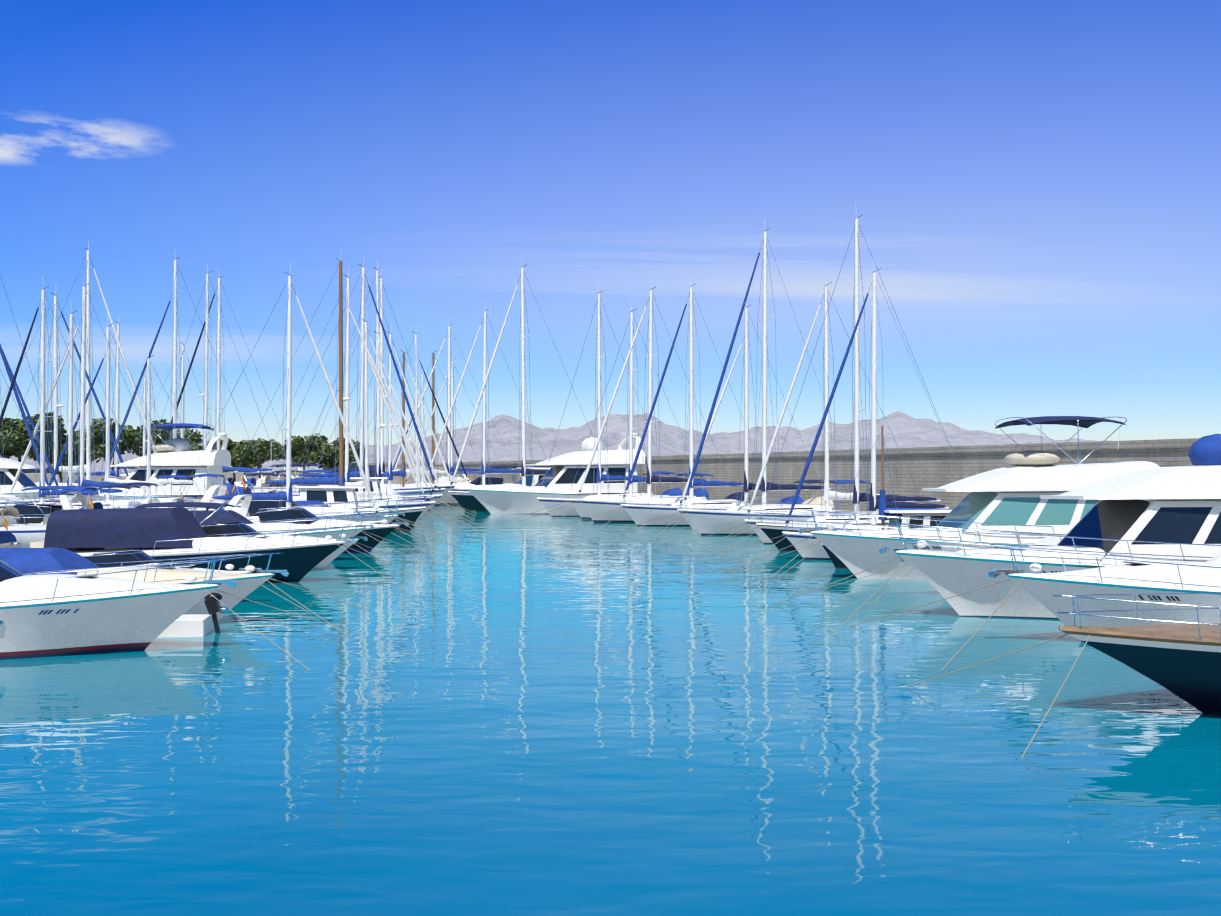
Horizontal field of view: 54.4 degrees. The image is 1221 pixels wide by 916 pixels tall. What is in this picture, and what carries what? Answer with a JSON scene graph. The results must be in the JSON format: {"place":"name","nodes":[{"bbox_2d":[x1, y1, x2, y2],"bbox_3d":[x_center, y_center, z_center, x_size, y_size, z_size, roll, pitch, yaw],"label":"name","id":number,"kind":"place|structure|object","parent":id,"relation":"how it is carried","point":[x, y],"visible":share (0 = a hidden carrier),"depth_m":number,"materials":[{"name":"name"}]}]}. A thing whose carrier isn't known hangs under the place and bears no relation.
{"place":"outdoors","nodes":[
{"label":"outdoors","id":0,"kind":"place"},
{"bbox_2d":[26,472,320,482],"bbox_3d":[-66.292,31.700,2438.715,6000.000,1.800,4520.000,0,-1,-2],"label":"shore ground","id":1,"kind":"structure","parent":0,"point":[99,478],"depth_m":633.27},
{"bbox_2d":[0,448,14,458],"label":"tree","id":2,"kind":"object","parent":1,"relation":"on","point":[6,455],"visible":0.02,"depth_m":234.34,"materials":[{"name":"green plant"}]},
{"bbox_2d":[0,411,66,461],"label":"tree","id":3,"kind":"object","parent":1,"relation":"on","point":[17,441],"visible":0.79,"depth_m":229.35,"materials":[{"name":"green plant"}]},
{"bbox_2d":[27,453,75,482],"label":"tree","id":4,"kind":"object","parent":1,"relation":"on","point":[32,456],"visible":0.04,"depth_m":253.71,"materials":[{"name":"green plant"}]},
{"bbox_2d":[39,429,92,479],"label":"tree","id":5,"kind":"object","parent":1,"relation":"on","point":[65,457],"visible":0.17,"depth_m":233.60,"materials":[{"name":"green plant"}]},
{"bbox_2d":[73,417,153,477],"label":"tree","id":6,"kind":"object","parent":1,"relation":"on","point":[98,444],"visible":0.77,"depth_m":231.18,"materials":[{"name":"green plant"}]},
{"bbox_2d":[127,419,202,455],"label":"tree","id":7,"kind":"object","parent":1,"relation":"on","point":[196,440],"visible":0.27,"depth_m":238.28,"materials":[{"name":"green plant"}]},
{"bbox_2d":[151,440,215,453],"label":"tree","id":8,"kind":"object","parent":1,"relation":"on","point":[196,447],"visible":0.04,"depth_m":234.31,"materials":[{"name":"green plant"}]},
{"bbox_2d":[207,438,253,481],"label":"tree","id":9,"kind":"object","parent":1,"relation":"on","point":[230,444],"visible":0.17,"depth_m":240.89,"materials":[{"name":"green plant"}]},
{"bbox_2d":[231,460,266,480],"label":"hedge","id":10,"kind":"object","parent":1,"relation":"on","point":[248,465],"visible":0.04,"depth_m":259.00,"materials":[{"name":"plant"}]},
{"bbox_2d":[228,438,285,477],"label":"tree","id":11,"kind":"object","parent":1,"relation":"on","point":[261,449],"visible":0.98,"depth_m":236.16,"materials":[{"name":"green plant"}]},
{"bbox_2d":[281,433,334,478],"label":"tree","id":12,"kind":"object","parent":1,"relation":"on","point":[299,447],"visible":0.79,"depth_m":244.30,"materials":[{"name":"green plant"}]},
{"bbox_2d":[318,437,364,469],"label":"tree","id":13,"kind":"object","parent":1,"relation":"on","point":[330,463],"visible":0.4,"depth_m":250.37,"materials":[{"name":"green plant"}]},
{"bbox_2d":[0,411,1106,471],"bbox_3d":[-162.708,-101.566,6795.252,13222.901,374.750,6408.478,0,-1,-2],"label":"mountain terrain","id":14,"kind":"structure","parent":0,"point":[907,431],"depth_m":6247.37,"materials":[{"name":"grey stone"}]},
{"bbox_2d":[0,505,1220,915],"bbox_3d":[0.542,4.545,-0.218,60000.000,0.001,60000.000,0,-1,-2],"label":"water","id":15,"kind":"structure","parent":0,"point":[502,715],"depth_m":19.20,"materials":[{"name":"blue liquid"}]},
{"bbox_2d":[0,514,20,547],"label":"sport cruiser","id":16,"kind":"object","parent":15,"relation":"on","point":[7,538],"visible":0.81,"depth_m":59.64,"materials":[{"name":"blue fabric"}]},
{"bbox_2d":[0,344,55,508],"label":"sailboat","id":17,"kind":"object","parent":15,"relation":"on","point":[17,398],"visible":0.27,"depth_m":95.22,"materials":[{"name":"blue"}]},
{"bbox_2d":[0,349,58,499],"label":"sailboat","id":18,"kind":"object","parent":15,"relation":"on","point":[33,426],"visible":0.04,"depth_m":117.90,"materials":[{"name":"blue"}]},
{"bbox_2d":[0,275,72,503],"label":"sailboat","id":19,"kind":"object","parent":15,"relation":"on","point":[36,501],"visible":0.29,"depth_m":105.97,"materials":[{"name":"blue"}]},
{"bbox_2d":[0,370,92,547],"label":"sailboat","id":20,"kind":"object","parent":15,"relation":"on","point":[25,535],"visible":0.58,"depth_m":66.41,"materials":[{"name":"white"}]},
{"bbox_2d":[0,433,105,499],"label":"motor yacht","id":21,"kind":"object","parent":15,"relation":"on","point":[9,468],"visible":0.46,"depth_m":124.69,"materials":[{"name":"white plastic"}]},
{"bbox_2d":[13,486,98,524],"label":"sport cruiser","id":22,"kind":"object","parent":15,"relation":"on","point":[33,508],"visible":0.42,"depth_m":75.20,"materials":[{"name":"white"}]},
{"bbox_2d":[0,293,128,485],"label":"sailboat","id":23,"kind":"object","parent":15,"relation":"on","point":[56,410],"visible":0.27,"depth_m":140.26,"materials":[{"name":"white metal"}]},
{"bbox_2d":[0,275,140,521],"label":"sailboat","id":24,"kind":"object","parent":15,"relation":"on","point":[53,492],"visible":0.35,"depth_m":83.62,"materials":[{"name":"white metal"}]},
{"bbox_2d":[1,243,156,485],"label":"sailboat","id":25,"kind":"object","parent":15,"relation":"on","point":[87,467],"visible":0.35,"depth_m":153.79,"materials":[{"name":"white metal"}]},
{"bbox_2d":[0,310,157,508],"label":"sailboat","id":26,"kind":"object","parent":15,"relation":"on","point":[70,435],"visible":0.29,"depth_m":90.62,"materials":[{"name":"white metal"}]},
{"bbox_2d":[49,320,120,482],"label":"sailboat","id":27,"kind":"object","parent":15,"relation":"on","point":[112,473],"visible":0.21,"depth_m":167.25,"materials":[{"name":"white metal"}]},
{"bbox_2d":[4,283,186,508],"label":"sailboat","id":28,"kind":"object","parent":15,"relation":"on","point":[85,483],"visible":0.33,"depth_m":97.19,"materials":[{"name":"white metal"}]},
{"bbox_2d":[45,314,196,508],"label":"sailboat","id":29,"kind":"object","parent":15,"relation":"on","point":[108,438],"visible":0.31,"depth_m":106.47,"materials":[{"name":"white metal"}]},
{"bbox_2d":[96,370,164,478],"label":"sailboat","id":30,"kind":"object","parent":15,"relation":"on","point":[144,433],"visible":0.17,"depth_m":179.85,"materials":[{"name":"white"}]},
{"bbox_2d":[58,407,245,506],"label":"motor yacht","id":31,"kind":"object","parent":15,"relation":"on","point":[181,457],"visible":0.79,"depth_m":123.56,"materials":[{"name":"white"}]},
{"bbox_2d":[92,351,227,509],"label":"sailboat","id":32,"kind":"object","parent":15,"relation":"on","point":[149,447],"visible":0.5,"depth_m":117.39,"materials":[{"name":"white metal"}]},
{"bbox_2d":[103,336,231,477],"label":"sailboat","id":33,"kind":"object","parent":15,"relation":"on","point":[182,407],"visible":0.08,"depth_m":196.76,"materials":[{"name":"white"}]},
{"bbox_2d":[0,558,349,669],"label":"cruiser","id":34,"kind":"object","parent":15,"relation":"on","point":[48,615],"visible":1,"depth_m":29.26,"materials":[{"name":"white plastic"}]},
{"bbox_2d":[0,548,365,635],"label":"cruiser","id":35,"kind":"object","parent":15,"relation":"on","point":[32,559],"visible":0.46,"depth_m":34.82,"materials":[{"name":"white plastic"}]},
{"bbox_2d":[101,257,280,493],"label":"sailboat","id":36,"kind":"object","parent":15,"relation":"on","point":[174,362],"visible":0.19,"depth_m":150.86,"materials":[{"name":"white metal"}]},
{"bbox_2d":[158,592,230,636],"bbox_3d":[-12.535,4.470,33.223,3.710,1.370,1.499,0,0,-7],"label":"dinghy","id":37,"kind":"object","parent":15,"relation":"on","point":[193,625],"visible":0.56,"depth_m":32.96,"materials":[{"name":"white plastic"}]},
{"bbox_2d":[83,550,331,611],"bbox_3d":[-15.162,3.830,40.916,11.495,2.909,7.216,0,-1,-5],"label":"cruiser","id":38,"kind":"object","parent":15,"relation":"on","point":[127,556],"visible":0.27,"depth_m":40.35,"materials":[{"name":"white plastic"}]},
{"bbox_2d":[30,507,417,588],"bbox_3d":[-15.612,3.692,48.687,15.508,3.320,7.217,0,-1,-4],"label":"cruiser","id":39,"kind":"object","parent":15,"relation":"on","point":[166,533],"visible":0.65,"depth_m":47.16,"materials":[{"name":"blue"}]},
{"bbox_2d":[151,268,297,491],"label":"sailboat","id":40,"kind":"object","parent":15,"relation":"on","point":[205,395],"visible":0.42,"depth_m":162.30,"materials":[{"name":"white metal"}]},
{"bbox_2d":[163,276,304,488],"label":"sailboat","id":41,"kind":"object","parent":15,"relation":"on","point":[218,358],"visible":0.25,"depth_m":176.16,"materials":[{"name":"white metal"}]},
{"bbox_2d":[217,474,251,502],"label":"sport cruiser","id":42,"kind":"object","parent":15,"relation":"on","point":[241,490],"visible":0.06,"depth_m":136.91,"materials":[{"name":"blue fabric"}]},
{"bbox_2d":[134,502,415,573],"bbox_3d":[-15.677,3.777,54.823,14.074,3.421,7.250,1,0,-5],"label":"cruiser","id":43,"kind":"object","parent":15,"relation":"on","point":[227,528],"visible":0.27,"depth_m":54.10,"materials":[{"name":"white plastic"}]},
{"bbox_2d":[267,470,304,486],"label":"sport cruiser","id":44,"kind":"object","parent":15,"relation":"on","point":[291,478],"visible":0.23,"depth_m":185.14,"materials":[{"name":"white plastic"}]},
{"bbox_2d":[150,264,427,548],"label":"sailboat","id":45,"kind":"object","parent":15,"relation":"on","point":[286,496],"visible":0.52,"depth_m":72.07,"materials":[{"name":"white metal"}]},
{"bbox_2d":[159,498,426,564],"bbox_3d":[-16.903,3.762,60.485,15.639,3.502,8.273,0,-1,-6],"label":"sport cruiser","id":46,"kind":"object","parent":15,"relation":"on","point":[228,516],"visible":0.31,"depth_m":59.73,"materials":[{"name":"white plastic"}]},
{"bbox_2d":[284,473,321,485],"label":"cruiser","id":47,"kind":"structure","parent":15,"relation":"on","point":[302,478],"depth_m":254.43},
{"bbox_2d":[188,485,445,542],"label":"sport cruiser","id":48,"kind":"object","parent":15,"relation":"on","point":[255,507],"visible":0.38,"depth_m":77.55,"materials":[{"name":"white plastic"}]},
{"bbox_2d":[225,495,461,556],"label":"sport cruiser","id":49,"kind":"object","parent":15,"relation":"on","point":[384,530],"visible":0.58,"depth_m":66.05,"materials":[{"name":"blue"}]},
{"bbox_2d":[209,248,478,529],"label":"sailboat","id":50,"kind":"object","parent":15,"relation":"on","point":[340,480],"visible":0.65,"depth_m":95.13,"materials":[{"name":"white metal"}]},
{"bbox_2d":[232,274,458,522],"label":"sailboat","id":51,"kind":"object","parent":15,"relation":"on","point":[347,473],"visible":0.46,"depth_m":108.57,"materials":[{"name":"white metal"}]},
{"bbox_2d":[263,263,474,515],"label":"sailboat","id":52,"kind":"object","parent":15,"relation":"on","point":[355,473],"visible":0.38,"depth_m":123.88,"materials":[{"name":"white metal"}]},
{"bbox_2d":[279,273,460,505],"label":"sailboat","id":53,"kind":"object","parent":15,"relation":"on","point":[395,487],"visible":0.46,"depth_m":155.85,"materials":[{"name":"white metal"}]},
{"bbox_2d":[294,501,445,537],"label":"sport cruiser","id":54,"kind":"object","parent":15,"relation":"on","point":[388,518],"visible":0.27,"depth_m":84.78,"materials":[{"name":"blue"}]},
{"bbox_2d":[292,263,451,495],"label":"sailboat","id":55,"kind":"object","parent":15,"relation":"on","point":[383,489],"visible":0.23,"depth_m":146.81,"materials":[{"name":"white"}]},
{"bbox_2d":[296,486,464,533],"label":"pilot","id":56,"kind":"object","parent":15,"relation":"on","point":[331,494],"visible":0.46,"depth_m":87.99},
{"bbox_2d":[292,309,471,525],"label":"sailboat","id":57,"kind":"object","parent":15,"relation":"on","point":[366,464],"visible":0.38,"depth_m":102.33,"materials":[{"name":"white metal"}]},
{"bbox_2d":[302,322,465,511],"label":"sailboat","id":58,"kind":"object","parent":15,"relation":"on","point":[377,463],"visible":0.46,"depth_m":131.09,"materials":[{"name":"white metal"}]},
{"bbox_2d":[292,477,475,519],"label":"pilot boat","id":59,"kind":"object","parent":15,"relation":"on","point":[375,485],"visible":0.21,"depth_m":114.56,"materials":[{"name":"white plastic"}]},
{"bbox_2d":[321,331,473,510],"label":"sailboat","id":60,"kind":"object","parent":15,"relation":"on","point":[388,473],"visible":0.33,"depth_m":139.49,"materials":[{"name":"white metal"}]},
{"bbox_2d":[349,342,451,486],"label":"sailboat","id":61,"kind":"object","parent":15,"relation":"on","point":[401,473],"visible":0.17,"depth_m":165.25,"materials":[{"name":"white metal"}]},
{"bbox_2d":[370,324,468,486],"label":"sailboat","id":62,"kind":"object","parent":15,"relation":"on","point":[408,471],"visible":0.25,"depth_m":174.39,"materials":[{"name":"white metal"}]},
{"bbox_2d":[393,397,446,477],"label":"sailboat","id":63,"kind":"object","parent":15,"relation":"on","point":[419,415],"visible":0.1,"depth_m":227.68,"materials":[{"name":"white metal"}]},
{"bbox_2d":[385,373,473,482],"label":"sailboat","id":64,"kind":"object","parent":15,"relation":"on","point":[422,457],"visible":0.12,"depth_m":218.08,"materials":[{"name":"white metal"}]},
{"bbox_2d":[391,351,480,485],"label":"sailboat","id":65,"kind":"object","parent":15,"relation":"on","point":[433,429],"visible":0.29,"depth_m":200.33,"materials":[{"name":"white metal"}]},
{"bbox_2d":[412,474,485,484],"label":"sport cruiser","id":66,"kind":"object","parent":15,"relation":"on","point":[444,478],"visible":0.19,"depth_m":208.87,"materials":[{"name":"white"}]},
{"bbox_2d":[394,324,519,485],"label":"sailboat","id":67,"kind":"object","parent":15,"relation":"on","point":[449,375],"visible":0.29,"depth_m":181.49,"materials":[{"name":"white"}]},
{"bbox_2d":[405,356,511,482],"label":"sailboat","id":68,"kind":"object","parent":15,"relation":"on","point":[451,432],"visible":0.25,"depth_m":191.15,"materials":[{"name":"white metal"}]},
{"bbox_2d":[446,466,527,487],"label":"sport cruiser","id":69,"kind":"object","parent":15,"relation":"on","point":[488,480],"visible":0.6,"depth_m":171.68,"materials":[{"name":"white plastic"}]},
{"bbox_2d":[424,309,552,504],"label":"sailboat","id":70,"kind":"object","parent":15,"relation":"on","point":[486,470],"visible":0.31,"depth_m":163.68,"materials":[{"name":"white metal"}]},
{"bbox_2d":[476,467,550,488],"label":"pilot boat","id":71,"kind":"object","parent":15,"relation":"on","point":[536,478],"visible":0.19,"depth_m":145.73,"materials":[{"name":"white"}]},
{"bbox_2d":[448,256,592,510],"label":"sailboat","id":72,"kind":"object","parent":15,"relation":"on","point":[467,500],"visible":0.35,"depth_m":137.86,"materials":[{"name":"blue"}]},
{"bbox_2d":[466,417,654,513],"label":"motor yacht","id":73,"kind":"object","parent":15,"relation":"on","point":[559,478],"visible":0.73,"depth_m":127.53,"materials":[{"name":"white plastic"}]},
{"bbox_2d":[537,283,685,515],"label":"sailboat","id":74,"kind":"object","parent":15,"relation":"on","point":[547,503],"visible":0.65,"depth_m":121.81,"materials":[{"name":"white"}]},
{"bbox_2d":[516,304,713,521],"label":"sailboat","id":75,"kind":"object","parent":15,"relation":"on","point":[581,511],"visible":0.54,"depth_m":114.60,"materials":[{"name":"white metal"}]},
{"bbox_2d":[521,277,733,525],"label":"sailboat","id":76,"kind":"object","parent":15,"relation":"on","point":[592,508],"visible":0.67,"depth_m":106.71,"materials":[{"name":"white"}]},
{"bbox_2d":[568,274,783,528],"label":"sailboat","id":77,"kind":"object","parent":15,"relation":"on","point":[639,514],"visible":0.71,"depth_m":99.64,"materials":[{"name":"white"}]},
{"bbox_2d":[627,305,838,532],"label":"sailboat","id":78,"kind":"object","parent":15,"relation":"on","point":[747,486],"visible":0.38,"depth_m":93.90,"materials":[{"name":"white metal"}]},
{"bbox_2d":[619,218,870,538],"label":"sailboat","id":79,"kind":"object","parent":15,"relation":"on","point":[708,522],"visible":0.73,"depth_m":85.66,"materials":[{"name":"white"}]},
{"bbox_2d":[693,277,919,547],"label":"sailboat","id":80,"kind":"object","parent":15,"relation":"on","point":[828,495],"visible":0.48,"depth_m":75.00,"materials":[{"name":"white metal"}]},
{"bbox_2d":[700,203,963,555],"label":"sailboat","id":81,"kind":"object","parent":15,"relation":"on","point":[771,531],"visible":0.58,"depth_m":67.79,"materials":[{"name":"blue"}]},
{"bbox_2d":[715,255,961,564],"bbox_3d":[13.199,-2.537,61.564,14.803,16.009,7.338,0,-1,-5],"label":"sailboat","id":82,"kind":"object","parent":15,"relation":"on","point":[819,553],"visible":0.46,"depth_m":61.41,"materials":[{"name":"white metal"}]},
{"bbox_2d":[749,426,952,574],"bbox_3d":[12.961,1.956,55.843,12.513,6.961,7.248,0,0,-5],"label":"llaut","id":83,"kind":"object","parent":15,"relation":"on","point":[924,513],"visible":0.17,"depth_m":55.52,"materials":[{"name":"blue"}]},
{"bbox_2d":[725,388,1158,587],"bbox_3d":[14.199,1.263,50.804,18.921,8.474,8.805,0,-1,-4],"label":"motor yacht","id":84,"kind":"object","parent":15,"relation":"on","point":[1005,499],"visible":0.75,"depth_m":49.41,"materials":[{"name":"white plastic"}]},
{"bbox_2d":[825,536,1063,604],"bbox_3d":[14.523,4.122,44.005,13.009,2.446,7.216,0,-1,-5],"label":"cruiser","id":85,"kind":"object","parent":15,"relation":"on","point":[1051,540],"visible":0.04,"depth_m":44.23,"materials":[{"name":"white"}]},
{"bbox_2d":[774,434,1220,635],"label":"motor yacht","id":86,"kind":"object","parent":15,"relation":"on","point":[1174,512],"visible":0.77,"depth_m":36.45,"materials":[{"name":"white plastic"}]},
{"bbox_2d":[850,548,1220,668],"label":"cruiser","id":87,"kind":"object","parent":15,"relation":"on","point":[1161,580],"visible":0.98,"depth_m":30.81,"materials":[{"name":"white plastic"}]},
{"bbox_2d":[904,593,1220,757],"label":"yacht","id":88,"kind":"object","parent":15,"relation":"on","point":[1182,661],"visible":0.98,"depth_m":21.87,"materials":[{"name":"blue"}]},
{"bbox_2d":[0,0,1220,446],"label":"sky","id":89,"kind":"structure","parent":0,"point":[1035,185],"materials":[{"name":"blue"}]},
{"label":"breakwater quay","id":90,"kind":"structure","parent":0,"visible":0},
{"bbox_2d":[344,438,1199,510],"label":"breakwater wall","id":91,"kind":"structure","parent":90,"relation":"on","point":[932,467],"depth_m":95.24,"materials":[{"name":"grey concrete"}]}
]}

